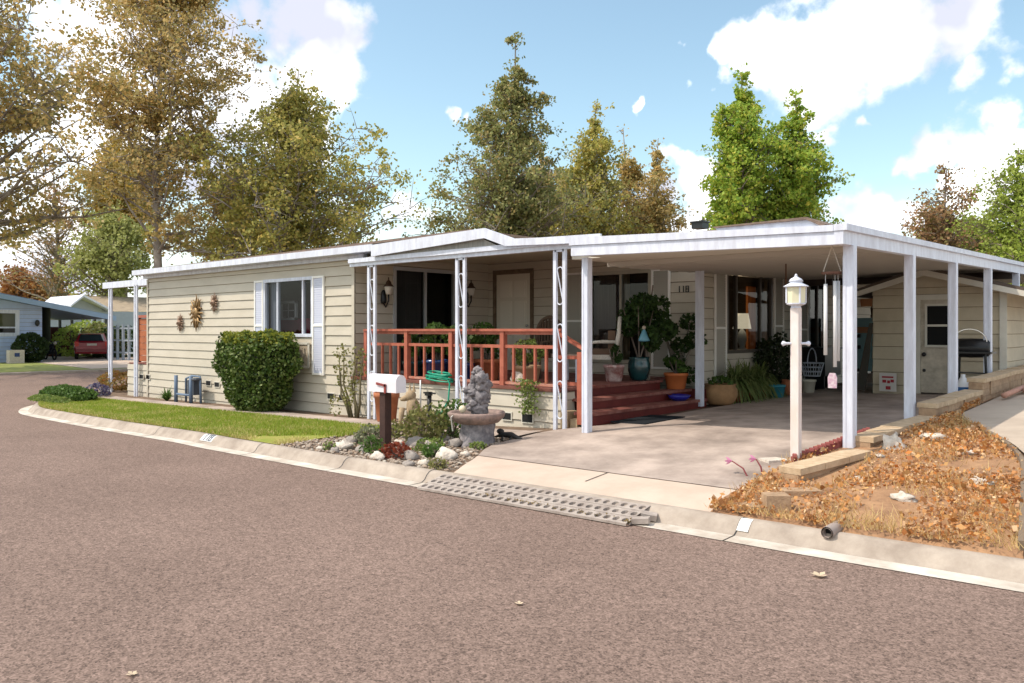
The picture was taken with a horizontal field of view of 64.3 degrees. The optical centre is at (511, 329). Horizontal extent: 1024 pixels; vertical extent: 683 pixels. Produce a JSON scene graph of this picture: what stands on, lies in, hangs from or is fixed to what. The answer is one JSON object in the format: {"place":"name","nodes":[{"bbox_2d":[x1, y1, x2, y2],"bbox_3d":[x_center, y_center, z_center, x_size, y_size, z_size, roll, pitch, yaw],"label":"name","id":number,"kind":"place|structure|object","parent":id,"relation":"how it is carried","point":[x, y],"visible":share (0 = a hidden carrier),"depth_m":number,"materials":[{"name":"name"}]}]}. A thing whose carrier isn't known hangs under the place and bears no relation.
{"place":"outdoors","nodes":[
{"label":"outdoors","id":0,"kind":"place"},
{"bbox_2d":[0,362,119,372],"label":"lawn","id":1,"kind":"structure","parent":0,"point":[21,367],"depth_m":37.82,"materials":[{"name":"green plant"}]},
{"bbox_2d":[10,332,49,361],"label":"round bush","id":2,"kind":"object","parent":1,"relation":"on","point":[40,344],"visible":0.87,"depth_m":43.53,"materials":[{"name":"green plant"}]},
{"bbox_2d":[0,262,76,301],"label":"orange tree","id":3,"kind":"object","parent":1,"relation":"on","point":[8,288],"visible":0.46,"depth_m":82.83,"materials":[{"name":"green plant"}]},
{"bbox_2d":[0,156,107,300],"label":"bare tree","id":4,"kind":"object","parent":1,"relation":"on","point":[55,282],"visible":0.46,"depth_m":75.22,"materials":[{"name":"brown plant"}]},
{"bbox_2d":[0,293,115,362],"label":"blue house","id":5,"kind":"structure","parent":1,"relation":"on","point":[19,315],"depth_m":44.83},
{"bbox_2d":[0,308,50,340],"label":"window","id":6,"kind":"structure","parent":5,"relation":"in","point":[9,319],"depth_m":44.33,"materials":[{"name":"white paint"}]},
{"bbox_2d":[0,0,151,253],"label":"sycamore tree","id":7,"kind":"object","parent":1,"relation":"on","point":[16,118],"visible":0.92,"depth_m":36.28,"materials":[{"name":"brown plant"}]},
{"bbox_2d":[49,319,120,356],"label":"hedge bush","id":8,"kind":"object","parent":1,"relation":"on","point":[60,337],"visible":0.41,"depth_m":52.79,"materials":[{"name":"green plant"}]},
{"bbox_2d":[45,295,146,348],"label":"grey house","id":9,"kind":"structure","parent":1,"relation":"on","point":[125,305],"depth_m":64.48,"materials":[{"name":"paint"}]},
{"bbox_2d":[49,199,153,311],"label":"tree","id":10,"kind":"object","parent":1,"relation":"on","point":[110,256],"visible":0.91,"depth_m":70.48,"materials":[{"name":"green plant"}]},
{"bbox_2d":[58,132,181,311],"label":"golden tree","id":11,"kind":"object","parent":1,"relation":"on","point":[82,167],"visible":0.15,"depth_m":76.51,"materials":[{"name":"brown plant"}]},
{"bbox_2d":[113,325,146,360],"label":"lattice fence","id":12,"kind":"object","parent":1,"relation":"on","point":[123,340],"visible":0.22,"depth_m":46.93,"materials":[{"name":"grey paint"}]},
{"bbox_2d":[34,354,146,368],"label":"driveway","id":13,"kind":"structure","parent":0,"point":[91,362],"depth_m":44.76,"materials":[{"name":"concrete"}]},
{"bbox_2d":[74,333,106,358],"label":"parked car","id":14,"kind":"object","parent":13,"relation":"on","point":[90,343],"visible":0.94,"depth_m":48.29,"materials":[{"name":"red paint"}]},
{"bbox_2d":[422,359,447,374],"bbox_3d":[-1.298,0.690,14.299,0.572,0.340,0.572,0,0,42],"label":"plant pot","id":15,"kind":"object","parent":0,"point":[429,365],"visible":0.34,"depth_m":14.07,"materials":[{"name":"ceramic"}]},
{"bbox_2d":[419,321,449,359],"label":"potted plant","id":16,"kind":"object","parent":15,"relation":"on","point":[430,337],"visible":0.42,"depth_m":14.14,"materials":[{"name":"green plant"}]},
{"bbox_2d":[402,31,609,237],"bbox_3d":[-0.155,-5.612,35.806,8.463,15.257,8.821,0,0,42],"label":"sycamore tree","id":17,"kind":"object","parent":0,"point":[527,208],"visible":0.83,"depth_m":35.19,"materials":[{"name":"green plant"}]},
{"bbox_2d":[0,371,1023,682],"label":"road","id":18,"kind":"structure","parent":0,"point":[148,559],"depth_m":5.28,"materials":[{"name":"grey asphalt"}]},
{"bbox_2d":[0,368,127,374],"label":"kerb","id":19,"kind":"structure","parent":18,"relation":"on","point":[61,371],"depth_m":34.81,"materials":[{"name":"concrete"}]},
{"bbox_2d":[7,0,280,267],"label":"sycamore tree","id":20,"kind":"object","parent":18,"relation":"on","point":[174,48],"visible":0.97,"depth_m":32.11,"materials":[{"name":"brown plant"}]},
{"bbox_2d":[135,66,437,265],"bbox_3d":[-9.322,-4.688,34.903,11.149,13.406,11.868,0,0,42],"label":"sycamore tree","id":21,"kind":"object","parent":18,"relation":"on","point":[294,134],"visible":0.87,"depth_m":33.53,"materials":[{"name":"green plant"}]},
{"bbox_2d":[18,405,1023,591],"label":"gutter","id":22,"kind":"object","parent":18,"relation":"on","point":[978,580],"visible":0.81,"depth_m":6.60,"materials":[{"name":"white concrete"}]},
{"bbox_2d":[417,474,650,525],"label":"gutter ramp","id":23,"kind":"structure","parent":22,"relation":"on","point":[458,486],"depth_m":7.87,"materials":[{"name":"concrete"}]},
{"bbox_2d":[28,391,1023,582],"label":"kerb","id":24,"kind":"structure","parent":18,"relation":"on","point":[999,567],"depth_m":6.86,"materials":[{"name":"concrete"}]},
{"bbox_2d":[0,0,1023,296],"label":"sky","id":25,"kind":"structure","parent":0,"point":[897,90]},
{"bbox_2d":[52,382,1023,558],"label":"lot soil","id":26,"kind":"structure","parent":0,"point":[121,393],"depth_m":12.36,"materials":[{"name":"brown soil"}]},
{"bbox_2d":[38,384,98,401],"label":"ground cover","id":27,"kind":"object","parent":26,"relation":"on","point":[76,393],"visible":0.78,"depth_m":19.66,"materials":[{"name":"green plant"}]},
{"bbox_2d":[97,369,127,390],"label":"russet plant","id":28,"kind":"object","parent":26,"relation":"on","point":[116,375],"visible":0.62,"depth_m":23.06,"materials":[{"name":"plant"}]},
{"bbox_2d":[103,279,147,396],"bbox_3d":[-9.927,0.225,22.904,3.182,3.150,2.260,0,0,42],"label":"side porch","id":29,"kind":"object","parent":26,"relation":"on","point":[135,284],"visible":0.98,"depth_m":22.45,"materials":[{"name":"white paint"}]},
{"bbox_2d":[127,362,146,396],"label":"side deck","id":30,"kind":"structure","parent":26,"relation":"on","point":[142,383],"depth_m":21.46,"materials":[{"name":"beige wood"}]},
{"bbox_2d":[138,315,146,361],"bbox_3d":[-9.851,0.235,21.871,0.782,1.270,0.100,0,0,42],"label":"wood screen","id":31,"kind":"object","parent":30,"relation":"on","point":[142,341],"visible":0.61,"depth_m":21.95,"materials":[{"name":"orange wood"}]},
{"bbox_2d":[174,375,201,403],"bbox_3d":[-7.549,1.380,19.031,1.081,0.664,0.270,0,0,42],"label":"gas meter","id":32,"kind":"object","parent":26,"relation":"on","point":[193,386],"visible":0.9,"depth_m":18.82,"materials":[{"name":"grey metal"}]},
{"bbox_2d":[163,151,260,261],"bbox_3d":[-13.995,-3.373,39.928,6.076,10.773,6.414,0,0,12],"label":"sycamore tree","id":33,"kind":"object","parent":26,"relation":"on","point":[209,201],"visible":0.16,"depth_m":39.30,"materials":[{"name":"green plant"}]},
{"bbox_2d":[37,397,395,444],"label":"lawn","id":34,"kind":"structure","parent":26,"relation":"on","point":[265,439],"depth_m":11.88,"materials":[{"name":"plant"}]},
{"bbox_2d":[211,328,303,411],"bbox_3d":[-5.166,0.836,16.511,2.699,1.764,1.226,0,0,42],"label":"boxwood bush","id":35,"kind":"object","parent":26,"relation":"on","point":[255,371],"visible":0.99,"depth_m":15.96,"materials":[{"name":"green plant"}]},
{"bbox_2d":[98,395,541,435],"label":"footpath","id":36,"kind":"structure","parent":26,"relation":"on","point":[366,421],"depth_m":15.46,"materials":[{"name":"concrete"}]},
{"bbox_2d":[329,343,366,417],"bbox_3d":[-3.037,0.938,15.021,1.044,1.397,0.382,0,0,42],"label":"climbing shrub","id":37,"kind":"object","parent":26,"relation":"on","point":[348,404],"visible":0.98,"depth_m":14.96,"materials":[{"name":"green plant"}]},
{"bbox_2d":[353,422,379,444],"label":"garden shrub","id":38,"kind":"object","parent":26,"relation":"on","point":[360,436],"visible":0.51,"depth_m":11.12,"materials":[{"name":"green plant"}]},
{"bbox_2d":[367,372,405,448],"bbox_3d":[-1.669,1.093,10.800,0.588,1.040,0.193,0,0,42],"label":"mailbox","id":39,"kind":"object","parent":26,"relation":"on","point":[385,385],"visible":0.96,"depth_m":10.76,"materials":[{"name":"white metal"}]},
{"bbox_2d":[373,392,399,421],"bbox_3d":[-2.143,1.313,13.914,0.445,0.500,0.445,0,0,42],"label":"terracotta pot","id":40,"kind":"object","parent":26,"relation":"on","point":[394,400],"visible":0.45,"depth_m":13.79,"materials":[{"name":"ceramic"}]},
{"bbox_2d":[378,441,411,459],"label":"garden shrub","id":41,"kind":"object","parent":26,"relation":"on","point":[387,450],"visible":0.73,"depth_m":9.96,"materials":[{"name":"red plant"}]},
{"bbox_2d":[278,431,513,471],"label":"gravel","id":42,"kind":"structure","parent":26,"relation":"on","point":[309,443],"depth_m":10.46,"materials":[{"name":"grey gravel"}]},
{"bbox_2d":[398,383,425,431],"bbox_3d":[-1.531,1.187,12.540,0.423,0.772,0.294,0,0,14],"label":"dog statue","id":43,"kind":"object","parent":26,"relation":"on","point":[409,397],"visible":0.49,"depth_m":12.47,"materials":[{"name":"beige stone"}]},
{"bbox_2d":[395,401,450,442],"bbox_3d":[-1.197,1.346,11.303,0.750,0.737,0.627,0,0,42],"label":"garden shrub","id":44,"kind":"object","parent":26,"relation":"on","point":[418,430],"visible":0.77,"depth_m":11.22,"materials":[{"name":"green plant"}]},
{"bbox_2d":[430,398,466,437],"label":"garden shrub","id":45,"kind":"object","parent":26,"relation":"on","point":[450,432],"visible":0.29,"depth_m":11.57,"materials":[{"name":"green plant"}]},
{"bbox_2d":[447,365,504,447],"bbox_3d":[-0.466,1.002,10.812,0.755,1.071,0.806,0,0,42],"label":"garden fountain","id":46,"kind":"object","parent":26,"relation":"on","point":[476,418],"visible":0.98,"depth_m":10.67,"materials":[{"name":"grey stone"}]},
{"bbox_2d":[132,220,870,423],"bbox_3d":[-0.179,-0.228,21.177,15.519,4.455,13.250,0,0,42],"label":"mobile home","id":47,"kind":"object","parent":26,"relation":"on","point":[314,300],"visible":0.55,"depth_m":16.67,"materials":[{"name":"beige"}]},
{"bbox_2d":[263,276,311,336],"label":"window","id":48,"kind":"structure","parent":47,"relation":"in","point":[287,302],"depth_m":17.55,"materials":[{"name":"white paint"}]},
{"bbox_2d":[393,266,454,373],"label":"sliding door","id":49,"kind":"structure","parent":47,"relation":"in","point":[421,296],"depth_m":16.62,"materials":[{"name":"black glass"}]},
{"bbox_2d":[343,244,571,429],"bbox_3d":[0.128,0.079,14.769,5.514,3.079,3.960,0,0,42],"label":"porch awning","id":50,"kind":"object","parent":47,"relation":"attached to","point":[493,254],"visible":0.92,"depth_m":13.08,"materials":[{"name":"white paint"}]},
{"bbox_2d":[493,268,533,369],"bbox_3d":[0.023,-0.220,17.518,1.159,2.160,0.119,0,0,42],"label":"front door","id":51,"kind":"structure","parent":47,"relation":"in","point":[515,290],"depth_m":17.52,"materials":[{"name":"beige wood"}]},
{"bbox_2d":[592,269,650,363],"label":"sliding door","id":52,"kind":"structure","parent":47,"relation":"in","point":[610,289],"depth_m":16.08,"materials":[{"name":"black glass"}]},
{"bbox_2d":[630,273,772,356],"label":"window","id":53,"kind":"structure","parent":47,"relation":"in","point":[753,296],"depth_m":16.74,"materials":[{"name":"black glass"}]},
{"bbox_2d":[738,313,750,349],"bbox_3d":[4.800,0.040,17.008,0.380,0.770,0.380,0,0,42],"label":"table lamp","id":54,"kind":"object","parent":47,"relation":"in","point":[743,321],"visible":0.81,"depth_m":16.90,"materials":[{"name":"white ceramic"}]},
{"bbox_2d":[809,286,827,346],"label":"window","id":55,"kind":"structure","parent":47,"relation":"in","point":[816,293],"depth_m":20.70,"materials":[{"name":"black glass"}]},
{"bbox_2d":[351,369,707,427],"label":"porch deck","id":56,"kind":"structure","parent":26,"relation":"on","point":[626,397],"depth_m":12.90,"materials":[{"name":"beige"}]},
{"bbox_2d":[363,329,561,391],"bbox_3d":[-0.977,0.450,13.502,4.626,0.940,0.120,0,0,42],"label":"deck railing","id":57,"kind":"object","parent":56,"relation":"on","point":[407,344],"visible":0.67,"depth_m":13.34,"materials":[{"name":"red wood"}]},
{"bbox_2d":[473,358,499,379],"bbox_3d":[-0.431,0.680,14.061,0.509,0.360,0.509,0,0,42],"label":"plant pot","id":58,"kind":"object","parent":56,"relation":"on","point":[487,365],"visible":0.6,"depth_m":13.87,"materials":[{"name":"ceramic"}]},
{"bbox_2d":[472,321,499,358],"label":"potted plant","id":59,"kind":"object","parent":58,"relation":"in","point":[488,338],"visible":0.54,"depth_m":13.96,"materials":[{"name":"green plant"}]},
{"bbox_2d":[511,378,545,415],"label":"trailing plant","id":60,"kind":"object","parent":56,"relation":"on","point":[527,405],"visible":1,"depth_m":12.20,"materials":[{"name":"green plant"}]},
{"bbox_2d":[515,365,541,382],"bbox_3d":[0.238,0.710,12.927,0.466,0.300,0.466,0,0,42],"label":"plant pot","id":61,"kind":"object","parent":56,"relation":"on","point":[529,372],"visible":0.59,"depth_m":12.74,"materials":[{"name":"brown ceramic"}]},
{"bbox_2d":[511,338,544,365],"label":"potted plant","id":62,"kind":"object","parent":61,"relation":"in","point":[529,358],"visible":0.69,"depth_m":12.81,"materials":[{"name":"green plant"}]},
{"bbox_2d":[516,316,561,378],"bbox_3d":[0.499,0.298,14.764,0.668,1.126,0.642,0,0,42],"label":"wicker chair","id":63,"kind":"object","parent":56,"relation":"on","point":[544,339],"visible":0.32,"depth_m":14.95,"materials":[{"name":"brown wicker"}]},
{"bbox_2d":[558,331,581,424],"bbox_3d":[0.841,0.681,11.789,0.512,1.338,0.105,0,0,42],"label":"stair railing","id":64,"kind":"object","parent":56,"relation":"on","point":[578,383],"visible":0.66,"depth_m":11.62,"materials":[{"name":"red wood"}]},
{"bbox_2d":[592,316,623,363],"bbox_3d":[1.577,0.308,14.040,0.642,1.105,0.669,0,0,12],"label":"wicker chair","id":65,"kind":"object","parent":56,"relation":"on","point":[615,337],"visible":0.64,"depth_m":13.78,"materials":[{"name":"beige wicker"}]},
{"bbox_2d":[603,364,624,381],"bbox_3d":[1.706,0.720,13.628,0.360,0.280,0.360,0,0,42],"label":"plant pot","id":66,"kind":"object","parent":56,"relation":"on","point":[613,373],"visible":1,"depth_m":13.50,"materials":[{"name":"ceramic"}]},
{"bbox_2d":[628,357,649,380],"bbox_3d":[2.164,0.660,13.888,0.380,0.400,0.380,0,0,42],"label":"plant pot","id":67,"kind":"object","parent":56,"relation":"on","point":[638,368],"visible":1,"depth_m":13.74,"materials":[{"name":"ceramic"}]},
{"bbox_2d":[616,292,662,356],"bbox_3d":[2.239,-0.058,13.900,0.926,1.204,0.810,0,0,42],"label":"potted plant","id":68,"kind":"object","parent":67,"relation":"in","point":[635,308],"visible":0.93,"depth_m":13.72,"materials":[{"name":"green plant"}]},
{"bbox_2d":[616,285,677,379],"bbox_3d":[2.299,0.045,14.030,1.204,1.633,0.458,0,0,42],"label":"tall jade plant","id":69,"kind":"object","parent":56,"relation":"on","point":[669,328],"visible":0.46,"depth_m":13.81,"materials":[{"name":"green plant"}]},
{"bbox_2d":[664,372,688,389],"bbox_3d":[2.836,0.880,14.093,0.424,0.280,0.424,0,0,42],"label":"plant pot","id":70,"kind":"object","parent":56,"relation":"on","point":[675,381],"visible":0.97,"depth_m":13.94,"materials":[{"name":"orange ceramic"}]},
{"bbox_2d":[653,311,707,384],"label":"jade tree","id":71,"kind":"object","parent":56,"relation":"on","point":[685,345],"visible":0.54,"depth_m":14.16,"materials":[{"name":"green plant"}]},
{"bbox_2d":[454,456,734,511],"bbox_3d":[0.603,1.536,8.386,3.413,0.098,0.778,0,0,42],"label":"driveway apron","id":72,"kind":"object","parent":26,"relation":"on","point":[683,495],"visible":0.96,"depth_m":8.19,"materials":[{"name":"concrete"}]},
{"bbox_2d":[539,99,654,236],"bbox_3d":[3.661,-4.678,40.040,5.716,13.380,5.275,0,0,42],"label":"sycamore tree","id":73,"kind":"object","parent":26,"relation":"on","point":[590,171],"visible":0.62,"depth_m":39.35,"materials":[{"name":"green plant"}]},
{"bbox_2d":[606,124,669,233],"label":"sycamore tree","id":74,"kind":"object","parent":26,"relation":"on","point":[634,173],"visible":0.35,"depth_m":42.53,"materials":[{"name":"green plant"}]},
{"bbox_2d":[612,138,698,234],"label":"sycamore tree","id":75,"kind":"object","parent":26,"relation":"on","point":[656,210],"visible":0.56,"depth_m":41.47,"materials":[{"name":"green plant"}]},
{"bbox_2d":[704,383,737,405],"bbox_3d":[3.621,1.119,14.187,0.600,0.360,0.600,0,0,42],"label":"clay planter","id":76,"kind":"object","parent":26,"relation":"on","point":[722,394],"visible":0.91,"depth_m":13.95,"materials":[{"name":"ceramic"}]},
{"bbox_2d":[709,359,767,404],"bbox_3d":[4.085,1.216,14.832,1.598,1.440,1.636,0,0,-20],"label":"spider plant","id":77,"kind":"object","parent":26,"relation":"on","point":[735,376],"visible":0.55,"depth_m":14.65,"materials":[{"name":"plant"}]},
{"bbox_2d":[698,62,809,229],"bbox_3d":[9.809,-4.545,33.911,4.491,13.120,4.691,0,0,42],"label":"green tree","id":78,"kind":"object","parent":26,"relation":"on","point":[744,174],"visible":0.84,"depth_m":33.24,"materials":[{"name":"green plant"}]},
{"bbox_2d":[739,359,777,401],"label":"spider plant","id":79,"kind":"object","parent":26,"relation":"on","point":[757,381],"visible":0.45,"depth_m":14.98,"materials":[{"name":"plant"}]},
{"bbox_2d":[743,361,787,399],"bbox_3d":[4.817,1.193,15.599,1.404,1.289,1.521,0,0,42],"label":"spider plant","id":80,"kind":"object","parent":26,"relation":"on","point":[763,375],"visible":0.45,"depth_m":15.44,"materials":[{"name":"plant"}]},
{"bbox_2d":[751,330,802,383],"bbox_3d":[5.207,0.657,16.134,0.974,1.317,0.921,0,0,42],"label":"dark shrub","id":81,"kind":"object","parent":26,"relation":"on","point":[767,352],"visible":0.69,"depth_m":15.96,"materials":[{"name":"green plant"}]},
{"bbox_2d":[781,274,810,460],"bbox_3d":[2.904,0.429,8.334,0.250,2.010,0.250,0,0,42],"label":"lamp post","id":82,"kind":"object","parent":26,"relation":"on","point":[795,293],"visible":0.98,"depth_m":8.30,"materials":[{"name":"white metal"}]},
{"bbox_2d":[757,86,854,223],"bbox_3d":[11.945,-4.128,34.493,4.472,12.284,4.144,0,0,42],"label":"green tree","id":83,"kind":"object","parent":26,"relation":"on","point":[804,187],"visible":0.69,"depth_m":33.72,"materials":[{"name":"green plant"}]},
{"bbox_2d":[779,448,871,482],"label":"block wall","id":84,"kind":"structure","parent":26,"relation":"on","point":[806,468],"depth_m":7.85,"materials":[{"name":"beige concrete"}]},
{"bbox_2d":[710,398,1022,558],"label":"planting bed","id":85,"kind":"object","parent":26,"relation":"on","point":[879,496],"visible":0.27,"depth_m":6.88,"materials":[{"name":"soil"}]},
{"bbox_2d":[761,492,790,514],"bbox_3d":[2.232,1.468,6.892,0.200,0.160,0.170,0,0,2],"label":"loose block","id":86,"kind":"object","parent":85,"relation":"on","point":[778,499],"depth_m":6.81,"materials":[{"name":"beige concrete"}]},
{"bbox_2d":[791,427,869,461],"bbox_3d":[3.438,1.234,8.728,1.498,0.281,0.073,0,0,-38],"label":"scalloped edging","id":87,"kind":"object","parent":85,"relation":"on","point":[838,443],"visible":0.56,"depth_m":8.62,"materials":[{"name":"red brick"}]},
{"bbox_2d":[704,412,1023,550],"bbox_3d":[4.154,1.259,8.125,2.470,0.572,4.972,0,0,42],"label":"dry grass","id":88,"kind":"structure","parent":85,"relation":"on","point":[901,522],"depth_m":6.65,"materials":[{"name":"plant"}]},
{"bbox_2d":[708,397,1023,546],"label":"fallen leaves","id":89,"kind":"object","parent":85,"relation":"on","point":[951,515],"visible":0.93,"depth_m":7.14,"materials":[{"name":"brown plant"}]},
{"bbox_2d":[959,411,1023,550],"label":"bed edging","id":90,"kind":"object","parent":85,"relation":"on","point":[1021,517],"visible":0.42,"depth_m":6.74,"materials":[{"name":"brown"}]},
{"bbox_2d":[855,415,938,447],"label":"block wall","id":91,"kind":"structure","parent":26,"relation":"on","point":[870,438],"depth_m":9.02,"materials":[{"name":"beige concrete"}]},
{"bbox_2d":[857,270,1023,393],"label":"garden shed","id":92,"kind":"structure","parent":26,"relation":"on","point":[886,295],"depth_m":14.84,"materials":[{"name":"beige"}]},
{"bbox_2d":[921,300,947,393],"bbox_3d":[7.697,0.300,14.814,0.500,1.692,0.108,0,0,42],"label":"door","id":93,"kind":"structure","parent":92,"relation":"in","point":[934,313],"depth_m":14.83,"materials":[{"name":"beige wood"}]},
{"bbox_2d":[900,161,993,253],"bbox_3d":[15.650,-2.124,30.159,3.336,8.266,3.528,0,0,-15],"label":"brown leaved tree","id":94,"kind":"object","parent":26,"relation":"on","point":[933,227],"visible":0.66,"depth_m":29.60,"materials":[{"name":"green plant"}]},
{"bbox_2d":[917,389,982,416],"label":"block wall","id":95,"kind":"structure","parent":26,"relation":"on","point":[941,404],"depth_m":10.65,"materials":[{"name":"beige concrete"}]},
{"bbox_2d":[911,204,1013,255],"bbox_3d":[18.495,-1.575,34.015,4.814,7.170,4.627,0,0,-30],"label":"light green tree","id":96,"kind":"object","parent":26,"relation":"on","point":[979,247],"visible":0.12,"depth_m":33.28,"materials":[{"name":"green plant"}]},
{"bbox_2d":[945,142,1023,286],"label":"light green tree","id":97,"kind":"object","parent":26,"relation":"on","point":[1008,243],"visible":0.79,"depth_m":26.95,"materials":[{"name":"green plant"}]},
{"bbox_2d":[967,365,1023,403],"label":"block wall","id":98,"kind":"structure","parent":26,"relation":"on","point":[995,384],"depth_m":12.52,"materials":[{"name":"beige concrete"}]},
{"bbox_2d":[479,382,945,488],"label":"driveway","id":99,"kind":"structure","parent":0,"point":[697,446],"depth_m":10.04,"materials":[{"name":"concrete"}]},
{"bbox_2d":[610,415,684,424],"bbox_3d":[2.004,1.314,11.987,0.620,0.048,1.150,0,0,42],"label":"doormat","id":100,"kind":"object","parent":99,"relation":"on","point":[647,419],"visible":1,"depth_m":11.89,"materials":[{"name":"grey fabric"}]},
{"bbox_2d":[569,217,1023,447],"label":"carport","id":101,"kind":"object","parent":99,"relation":"on","point":[800,247],"visible":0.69,"depth_m":10.77,"materials":[{"name":"white paint"}]},
{"bbox_2d":[821,246,842,387],"bbox_3d":[3.493,-0.145,8.889,0.220,1.554,0.208,0,0,42],"label":"wind chime","id":102,"kind":"object","parent":101,"relation":"hanging from","point":[832,380],"visible":1,"depth_m":8.88,"materials":[{"name":"white metal"}]},
{"bbox_2d":[802,346,842,388],"bbox_3d":[6.638,0.802,17.490,0.560,0.875,1.000,0,0,42],"label":"garden cart","id":103,"kind":"object","parent":99,"relation":"on","point":[822,381],"visible":0.52,"depth_m":17.16,"materials":[{"name":"black metal"}]},
{"bbox_2d":[857,318,872,381],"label":"blue gate","id":104,"kind":"structure","parent":99,"relation":"on","point":[862,326],"depth_m":18.88,"materials":[{"name":"teal paint"}]},
{"bbox_2d":[857,323,872,389],"bbox_3d":[6.728,0.506,15.569,0.312,1.280,0.076,0,0,30],"label":"leaning board","id":105,"kind":"object","parent":99,"relation":"on","point":[862,378],"visible":0.86,"depth_m":15.54,"materials":[{"name":"grey wood"}]},
{"bbox_2d":[879,373,896,391],"bbox_3d":[7.027,0.976,15.239,0.300,0.340,0.026,0,0,42],"label":"sign","id":106,"kind":"object","parent":99,"relation":"on","point":[887,381],"visible":1,"depth_m":15.22,"materials":[{"name":"grey plastic"}]},
{"bbox_2d":[958,328,995,379],"bbox_3d":[7.752,0.573,13.725,0.640,1.199,0.360,0,0,42],"label":"barbecue grill","id":107,"kind":"object","parent":99,"relation":"on","point":[973,348],"visible":0.55,"depth_m":13.61,"materials":[{"name":"black metal"}]},
{"bbox_2d":[964,391,1023,452],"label":"next driveway","id":108,"kind":"structure","parent":0,"point":[1002,417],"depth_m":10.10,"materials":[{"name":"beige concrete"}]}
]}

